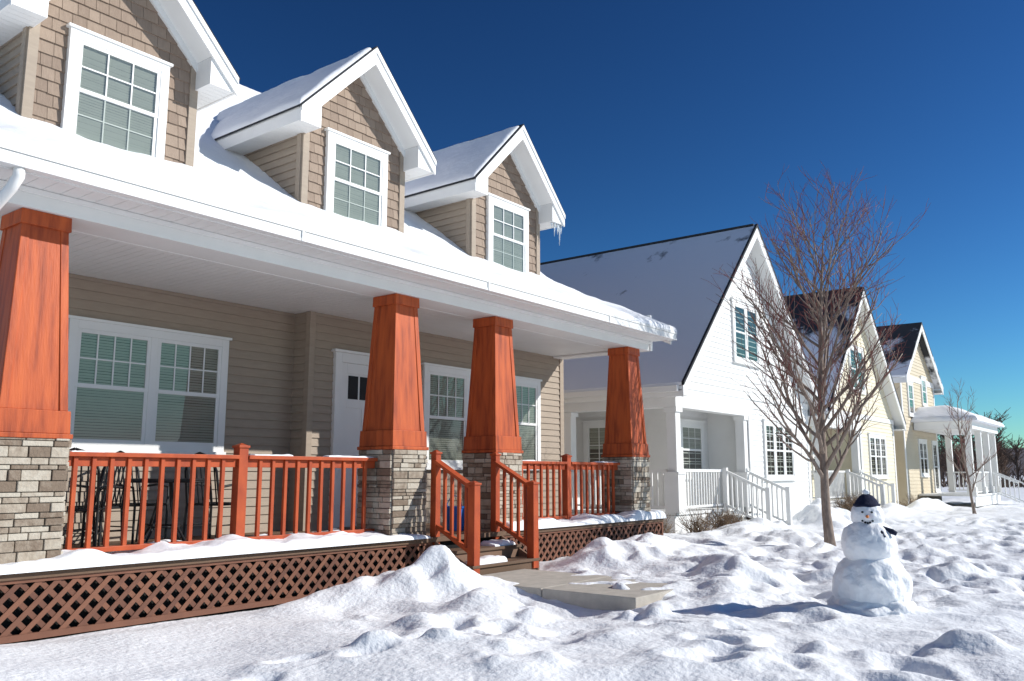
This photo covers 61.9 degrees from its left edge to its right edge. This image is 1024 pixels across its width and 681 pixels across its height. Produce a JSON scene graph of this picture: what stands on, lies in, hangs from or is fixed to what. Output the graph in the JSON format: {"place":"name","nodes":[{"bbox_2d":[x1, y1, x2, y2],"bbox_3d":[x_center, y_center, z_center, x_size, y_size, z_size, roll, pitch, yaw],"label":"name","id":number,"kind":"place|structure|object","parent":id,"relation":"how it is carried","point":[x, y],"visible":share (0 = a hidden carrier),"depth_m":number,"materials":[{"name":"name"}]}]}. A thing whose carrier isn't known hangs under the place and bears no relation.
{"place":"outdoors","nodes":[
{"label":"outdoors","id":0,"kind":"place"},
{"bbox_2d":[40,0,354,135],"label":"shake backing","id":1,"kind":"object","parent":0,"point":[121,34],"visible":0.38,"depth_m":9.76,"materials":[{"name":"brown wood"}]},
{"bbox_2d":[0,31,465,251],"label":"dormer side siding","id":2,"kind":"object","parent":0,"point":[275,162],"visible":0.23,"depth_m":12.64,"materials":[{"name":"beige wood"}]},
{"bbox_2d":[211,47,370,138],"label":"dormer roof snow","id":3,"kind":"structure","parent":0,"point":[281,97],"depth_m":13.07,"materials":[{"name":"white snow"}]},
{"bbox_2d":[0,217,607,355],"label":"porch ceiling","id":4,"kind":"structure","parent":0,"point":[94,257],"depth_m":10.51,"materials":[{"name":"white paint"}]},
{"bbox_2d":[74,48,534,458],"bbox_3d":[-2.376,-0.566,12.932,0.350,4.760,8.760,-7,-11,37],"label":"window interior","id":5,"kind":"object","parent":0,"point":[216,364],"depth_m":10.56,"materials":[{"name":"white glass"}]},
{"bbox_2d":[192,0,565,214],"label":"dormer roofs","id":6,"kind":"structure","parent":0,"point":[435,188],"depth_m":13.12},
{"bbox_2d":[447,495,463,530],"bbox_3d":[-0.778,2.372,11.742,0.320,0.476,0.322,-7,-11,37],"label":"snow shovel","id":7,"kind":"object","parent":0,"point":[455,518],"visible":0.46,"depth_m":11.63,"materials":[{"name":"plastic"}]},
{"bbox_2d":[405,126,518,195],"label":"dormer roof snow","id":8,"kind":"structure","parent":0,"point":[463,161],"depth_m":15.80,"materials":[{"name":"white snow"}]},
{"bbox_2d":[0,475,1023,680],"bbox_3d":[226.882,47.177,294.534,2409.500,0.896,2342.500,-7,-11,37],"label":"snow ground","id":9,"kind":"structure","parent":0,"point":[744,601],"depth_m":7.13,"materials":[{"name":"white snow"}]},
{"bbox_2d":[0,524,656,643],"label":"under deck","id":10,"kind":"structure","parent":9,"relation":"on","point":[19,592],"depth_m":7.99,"materials":[{"name":"brown wood"}]},
{"bbox_2d":[0,521,663,643],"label":"lattice skirt","id":11,"kind":"object","parent":10,"relation":"on","point":[45,631],"visible":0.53,"depth_m":7.96,"materials":[{"name":"brown wood"}]},
{"bbox_2d":[0,515,663,581],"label":"deck and steps","id":12,"kind":"structure","parent":9,"relation":"on","point":[515,555],"depth_m":10.11,"materials":[{"name":"brown wood"}]},
{"bbox_2d":[63,447,106,546],"bbox_3d":[-4.170,1.535,8.127,0.534,1.014,0.558,3,-10,-21],"label":"patio chair","id":13,"kind":"object","parent":12,"relation":"on","point":[97,509],"visible":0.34,"depth_m":8.03,"materials":[{"name":"black metal"}]},
{"bbox_2d":[63,451,124,547],"bbox_3d":[-4.266,1.628,8.724,0.534,1.014,0.558,-5,-10,28],"label":"patio chair","id":14,"kind":"object","parent":12,"relation":"on","point":[119,487],"visible":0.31,"depth_m":8.83,"materials":[{"name":"black metal"}]},
{"bbox_2d":[101,466,168,544],"bbox_3d":[-4.223,1.760,9.562,0.558,1.014,0.534,-4,-10,26],"label":"patio chair","id":15,"kind":"object","parent":12,"relation":"on","point":[134,504],"visible":0.37,"depth_m":9.59,"materials":[{"name":"black metal"}]},
{"bbox_2d":[124,478,204,543],"bbox_3d":[-3.700,1.837,9.086,0.836,0.727,0.836,-7,-11,37],"label":"patio table","id":16,"kind":"object","parent":12,"relation":"on","point":[170,481],"visible":0.6,"depth_m":8.97,"materials":[{"name":"black metal"}]},
{"bbox_2d":[181,452,231,540],"bbox_3d":[-3.405,1.782,9.705,0.533,1.014,0.558,-3,-9,19],"label":"patio chair","id":17,"kind":"object","parent":12,"relation":"on","point":[216,482],"visible":0.44,"depth_m":9.56,"materials":[{"name":"black metal"}]},
{"bbox_2d":[0,528,430,574],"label":"deck snow","id":18,"kind":"structure","parent":12,"relation":"on","point":[223,545],"depth_m":8.04,"materials":[{"name":"white snow"}]},
{"bbox_2d":[0,438,648,558],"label":"column mortar","id":19,"kind":"object","parent":12,"relation":"on","point":[392,454],"depth_m":10.22,"materials":[{"name":"grey concrete"}]},
{"bbox_2d":[0,437,650,563],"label":"column stone","id":20,"kind":"object","parent":12,"relation":"on","point":[30,483],"visible":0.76,"depth_m":10.19,"materials":[{"name":"grey stone"}]},
{"bbox_2d":[0,207,649,456],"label":"tapered columns","id":21,"kind":"structure","parent":20,"relation":"on","point":[34,274],"depth_m":10.48,"materials":[{"name":"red wood"}]},
{"bbox_2d":[0,180,652,359],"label":"porch beam","id":22,"kind":"structure","parent":21,"relation":"on","point":[91,219],"depth_m":9.33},
{"bbox_2d":[62,443,619,573],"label":"porch railings","id":23,"kind":"object","parent":12,"relation":"on","point":[240,460],"visible":0.89,"depth_m":9.63,"materials":[{"name":"orange wood"}]},
{"bbox_2d":[70,450,103,451],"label":"rail snow","id":24,"kind":"structure","parent":23,"relation":"on","point":[85,451],"depth_m":7.63,"materials":[{"name":"white snow"}]},
{"bbox_2d":[249,454,292,455],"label":"rail snow","id":25,"kind":"structure","parent":23,"relation":"on","point":[272,454],"depth_m":9.18,"materials":[{"name":"white snow"}]},
{"bbox_2d":[323,455,373,457],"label":"rail snow","id":26,"kind":"structure","parent":23,"relation":"on","point":[346,456],"depth_m":9.94,"materials":[{"name":"white snow"}]},
{"bbox_2d":[298,311,563,530],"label":"corner boards","id":27,"kind":"object","parent":12,"relation":"on","point":[307,415],"visible":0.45,"depth_m":11.89,"materials":[{"name":"beige wood"}]},
{"bbox_2d":[464,555,507,564],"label":"step snow","id":28,"kind":"structure","parent":12,"relation":"on","point":[488,559],"depth_m":10.46,"materials":[{"name":"white snow"}]},
{"bbox_2d":[480,539,514,546],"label":"step snow","id":29,"kind":"structure","parent":12,"relation":"on","point":[495,542],"depth_m":11.11,"materials":[{"name":"white snow"}]},
{"bbox_2d":[501,509,665,530],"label":"deck snow","id":30,"kind":"structure","parent":12,"relation":"on","point":[590,519],"depth_m":13.48,"materials":[{"name":"white snow"}]},
{"bbox_2d":[481,569,672,610],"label":"concrete path","id":31,"kind":"structure","parent":9,"relation":"on","point":[544,584],"depth_m":8.93,"materials":[{"name":"beige concrete"}]},
{"bbox_2d":[663,513,674,532],"bbox_3d":[2.920,3.718,17.098,0.812,0.512,0.777,-1,-9,8],"label":"bare shrub","id":32,"kind":"object","parent":9,"relation":"on","point":[666,526],"visible":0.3,"depth_m":17.01,"materials":[{"name":"brown plant"}]},
{"bbox_2d":[564,228,817,533],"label":"house trim","id":33,"kind":"structure","parent":9,"relation":"on","point":[673,401],"depth_m":19.54,"materials":[{"name":"white wood"}]},
{"bbox_2d":[540,224,817,410],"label":"roof","id":34,"kind":"structure","parent":33,"relation":"on","point":[664,282],"depth_m":21.30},
{"bbox_2d":[540,224,817,391],"bbox_3d":[2.077,-0.263,24.799,10.700,4.528,8.900,-7,-11,37],"label":"roof edge","id":35,"kind":"object","parent":34,"relation":"attached to","point":[690,366],"visible":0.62,"depth_m":21.97,"materials":[{"name":"wood"}]},
{"bbox_2d":[676,507,728,532],"bbox_3d":[3.819,3.690,17.434,1.241,0.618,1.029,3,-9,-17],"label":"bare shrub","id":36,"kind":"object","parent":9,"relation":"on","point":[700,523],"visible":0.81,"depth_m":17.38,"materials":[{"name":"brown plant"}]},
{"bbox_2d":[704,503,738,527],"bbox_3d":[4.386,3.712,18.049,0.876,0.551,0.913,1,-9,-6],"label":"bare shrub","id":37,"kind":"object","parent":9,"relation":"on","point":[720,522],"visible":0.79,"depth_m":18.01,"materials":[{"name":"brown plant"}]},
{"bbox_2d":[727,509,752,523],"bbox_3d":[4.955,3.941,18.827,0.626,0.502,0.812,-7,-11,37],"label":"bare shrub","id":38,"kind":"object","parent":9,"relation":"on","point":[739,520],"visible":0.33,"depth_m":18.80,"materials":[{"name":"brown plant"}]},
{"bbox_2d":[701,162,930,545],"bbox_3d":[5.230,0.124,14.979,3.956,7.122,3.528,0,-9,1],"label":"bare tree","id":39,"kind":"object","parent":9,"relation":"on","point":[822,369],"visible":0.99,"depth_m":14.62,"materials":[{"name":"brown plant"}]},
{"bbox_2d":[839,490,870,506],"bbox_3d":[10.441,4.968,25.936,1.244,0.842,1.595,-7,-11,37],"label":"bare shrub","id":40,"kind":"object","parent":9,"relation":"on","point":[852,497],"visible":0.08,"depth_m":25.95,"materials":[{"name":"brown plant"}]},
{"bbox_2d":[808,292,905,507],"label":"house trim","id":41,"kind":"structure","parent":9,"relation":"on","point":[856,482],"depth_m":28.24,"materials":[{"name":"white wood"}]},
{"bbox_2d":[786,287,905,424],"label":"roof","id":42,"kind":"structure","parent":41,"relation":"on","point":[809,332],"depth_m":28.57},
{"bbox_2d":[787,286,905,422],"bbox_3d":[7.839,0.887,32.137,10.700,4.528,8.900,-7,-11,37],"label":"roof edge","id":43,"kind":"object","parent":42,"relation":"attached to","point":[844,354],"visible":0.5,"depth_m":29.12,"materials":[{"name":"wood"}]},
{"bbox_2d":[831,491,882,511],"bbox_3d":[10.022,4.803,25.022,1.417,0.823,1.487,2,-9,-10],"label":"bare shrub","id":44,"kind":"object","parent":9,"relation":"on","point":[847,506],"visible":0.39,"depth_m":25.00,"materials":[{"name":"brown plant"}]},
{"bbox_2d":[827,489,917,616],"bbox_3d":[3.390,2.057,8.033,0.834,1.296,0.862,-7,-11,37],"label":"snowman","id":45,"kind":"object","parent":9,"relation":"on","point":[871,577],"visible":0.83,"depth_m":7.83,"materials":[{"name":"white snow"}]},
{"bbox_2d":[896,493,922,505],"bbox_3d":[14.425,5.793,30.812,1.226,0.636,1.024,-3,-9,16],"label":"bare shrub","id":46,"kind":"object","parent":9,"relation":"on","point":[910,502],"visible":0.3,"depth_m":30.84,"materials":[{"name":"brown plant"}]},
{"bbox_2d":[892,325,1023,506],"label":"house trim","id":47,"kind":"structure","parent":9,"relation":"on","point":[987,490],"depth_m":35.36,"materials":[{"name":"white wood"}]},
{"bbox_2d":[877,322,1002,426],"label":"roof","id":48,"kind":"structure","parent":47,"relation":"on","point":[911,331],"depth_m":35.40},
{"bbox_2d":[911,405,1004,426],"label":"porch roof snow","id":49,"kind":"structure","parent":48,"relation":"on","point":[931,413],"depth_m":34.02,"materials":[{"name":"white snow"}]},
{"bbox_2d":[943,378,1000,513],"bbox_3d":[14.172,3.287,26.322,1.638,4.288,1.529,-7,-11,37],"label":"bare tree","id":50,"kind":"object","parent":9,"relation":"on","point":[966,471],"visible":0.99,"depth_m":26.42,"materials":[{"name":"brown plant"}]},
{"bbox_2d":[937,407,1023,487],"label":"distant woods","id":51,"kind":"object","parent":9,"relation":"on","point":[1004,459],"visible":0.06,"depth_m":94.56,"materials":[{"name":"brown plant"}]},
{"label":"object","id":52,"kind":"object","parent":9,"relation":"on","visible":0},
{"bbox_2d":[60,22,541,469],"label":"window frames","id":53,"kind":"structure","parent":52,"relation":"attached to","point":[79,37],"depth_m":10.54,"materials":[{"name":"white wood"}]},
{"bbox_2d":[73,45,534,459],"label":"window panes","id":54,"kind":"object","parent":53,"relation":"in","point":[91,127],"depth_m":10.48,"materials":[{"name":"clear glass"}]},
{"bbox_2d":[62,273,559,543],"bbox_3d":[-7.770,1.482,16.447,13.521,4.640,11.216,-7,-11,37],"label":"lap siding","id":55,"kind":"object","parent":52,"relation":"attached to","point":[265,388],"visible":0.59,"depth_m":11.69,"materials":[{"name":"beige wood"}]},
{"bbox_2d":[0,165,671,344],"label":"soffit and fascia","id":56,"kind":"structure","parent":52,"relation":"attached to","point":[85,194],"depth_m":8.98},
{"bbox_2d":[0,166,25,209],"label":"downspout","id":57,"kind":"object","parent":56,"relation":"attached to","point":[9,189],"visible":1,"depth_m":6.74,"materials":[{"name":"white metal"}]},
{"bbox_2d":[1,142,649,324],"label":"roof deck","id":58,"kind":"structure","parent":56,"relation":"on","point":[286,222],"depth_m":9.04,"materials":[{"name":"wood"}]},
{"bbox_2d":[0,0,565,230],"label":"dormer trim","id":59,"kind":"structure","parent":58,"relation":"on","point":[217,77],"depth_m":12.83,"materials":[{"name":"white wood"}]},
{"bbox_2d":[32,0,535,273],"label":"shake siding","id":60,"kind":"object","parent":59,"relation":"attached to","point":[146,31],"visible":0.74,"depth_m":10.79,"materials":[{"name":"beige wood"}]},
{"bbox_2d":[15,23,539,274],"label":"dormer corner boards","id":61,"kind":"object","parent":60,"relation":"attached to","point":[27,72],"visible":0.41,"depth_m":10.96,"materials":[{"name":"beige wood"}]},
{"bbox_2d":[550,222,561,245],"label":"icicles","id":62,"kind":"object","parent":59,"relation":"hanging from","point":[559,227],"visible":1,"depth_m":16.85,"materials":[{"name":"white"}]},
{"bbox_2d":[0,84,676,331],"bbox_3d":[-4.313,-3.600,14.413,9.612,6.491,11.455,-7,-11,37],"label":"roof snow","id":63,"kind":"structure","parent":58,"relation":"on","point":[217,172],"depth_m":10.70,"materials":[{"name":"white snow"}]},
{"bbox_2d":[0,142,676,340],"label":"gutter","id":64,"kind":"object","parent":56,"relation":"attached to","point":[29,161],"visible":1,"depth_m":8.61,"materials":[{"name":"white metal"}]},
{"bbox_2d":[328,348,369,528],"bbox_3d":[-2.178,1.450,12.538,0.100,2.545,1.260,-7,-11,37],"label":"front door","id":65,"kind":"structure","parent":52,"relation":"attached to","point":[347,415],"depth_m":12.29,"materials":[{"name":"white wood"}]},
{"bbox_2d":[348,376,366,399],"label":"door lights","id":66,"kind":"object","parent":65,"relation":"attached to","point":[352,387],"depth_m":12.53},
{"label":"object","id":67,"kind":"object","parent":9,"relation":"on","visible":0},
{"bbox_2d":[582,297,796,506],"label":"window frames","id":68,"kind":"structure","parent":67,"relation":"attached to","point":[686,423],"depth_m":21.48,"materials":[{"name":"white wood"}]},
{"bbox_2d":[576,252,809,520],"bbox_3d":[2.046,1.348,24.571,10.021,7.420,8.242,-7,-11,37],"label":"siding","id":69,"kind":"object","parent":67,"relation":"attached to","point":[716,364],"visible":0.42,"depth_m":21.48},
{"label":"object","id":70,"kind":"object","parent":9,"relation":"on","visible":0},
{"bbox_2d":[810,345,888,478],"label":"window frames","id":71,"kind":"structure","parent":70,"relation":"attached to","point":[874,436],"depth_m":29.56,"materials":[{"name":"white wood"}]},
{"bbox_2d":[809,315,896,506],"bbox_3d":[7.807,2.497,31.909,10.021,7.420,8.242,-7,-11,37],"label":"siding","id":72,"kind":"object","parent":70,"relation":"attached to","point":[883,411],"visible":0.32,"depth_m":29.75,"materials":[{"name":"beige wood"}]},
{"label":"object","id":73,"kind":"object","parent":9,"relation":"on","visible":0},
{"bbox_2d":[892,343,940,505],"bbox_3d":[12.780,3.579,38.724,10.621,7.390,5.842,-7,-11,37],"label":"siding","id":74,"kind":"object","parent":73,"relation":"attached to","point":[918,484],"visible":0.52,"depth_m":34.16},
{"bbox_2d":[906,375,941,492],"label":"window frames","id":75,"kind":"structure","parent":73,"relation":"attached to","point":[923,442],"depth_m":35.64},
{"bbox_2d":[911,381,938,487],"bbox_3d":[16.171,3.909,35.714,1.722,4.634,5.422,-7,-11,37],"label":"window glass","id":76,"kind":"object","parent":75,"relation":"in","point":[935,454],"visible":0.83,"depth_m":36.34,"materials":[{"name":"glass"}]},
{"bbox_2d":[193,0,1023,448],"label":"sky","id":77,"kind":"structure","parent":0,"point":[647,121],"materials":[{"name":"blue"}]},
{"bbox_2d":[589,427,700,448],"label":"window blinds","id":78,"kind":"object","parent":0,"point":[593,432],"depth_m":21.18,"materials":[{"name":"white plastic"}]},
{"bbox_2d":[590,307,792,499],"bbox_3d":[4.786,1.770,22.534,3.298,4.844,5.118,-7,-11,37],"label":"window interior","id":79,"kind":"object","parent":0,"point":[688,454],"depth_m":21.69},
{"bbox_2d":[814,350,885,474],"bbox_3d":[10.548,2.919,29.872,3.298,4.844,5.118,-7,-11,37],"label":"window interior","id":80,"kind":"object","parent":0,"point":[878,466],"depth_m":29.61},
{"bbox_2d":[909,387,912,412],"bbox_3d":[16.169,3.912,35.731,1.698,4.634,5.398,-7,-11,37],"label":"window interior","id":81,"kind":"object","parent":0,"point":[911,409],"depth_m":34.49,"materials":[{"name":"white"}]},
{"bbox_2d":[939,448,1023,475],"bbox_3d":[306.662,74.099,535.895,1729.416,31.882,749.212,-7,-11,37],"label":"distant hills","id":82,"kind":"structure","parent":0,"point":[1021,459],"depth_m":809.48,"materials":[{"name":"plant"}]}
]}

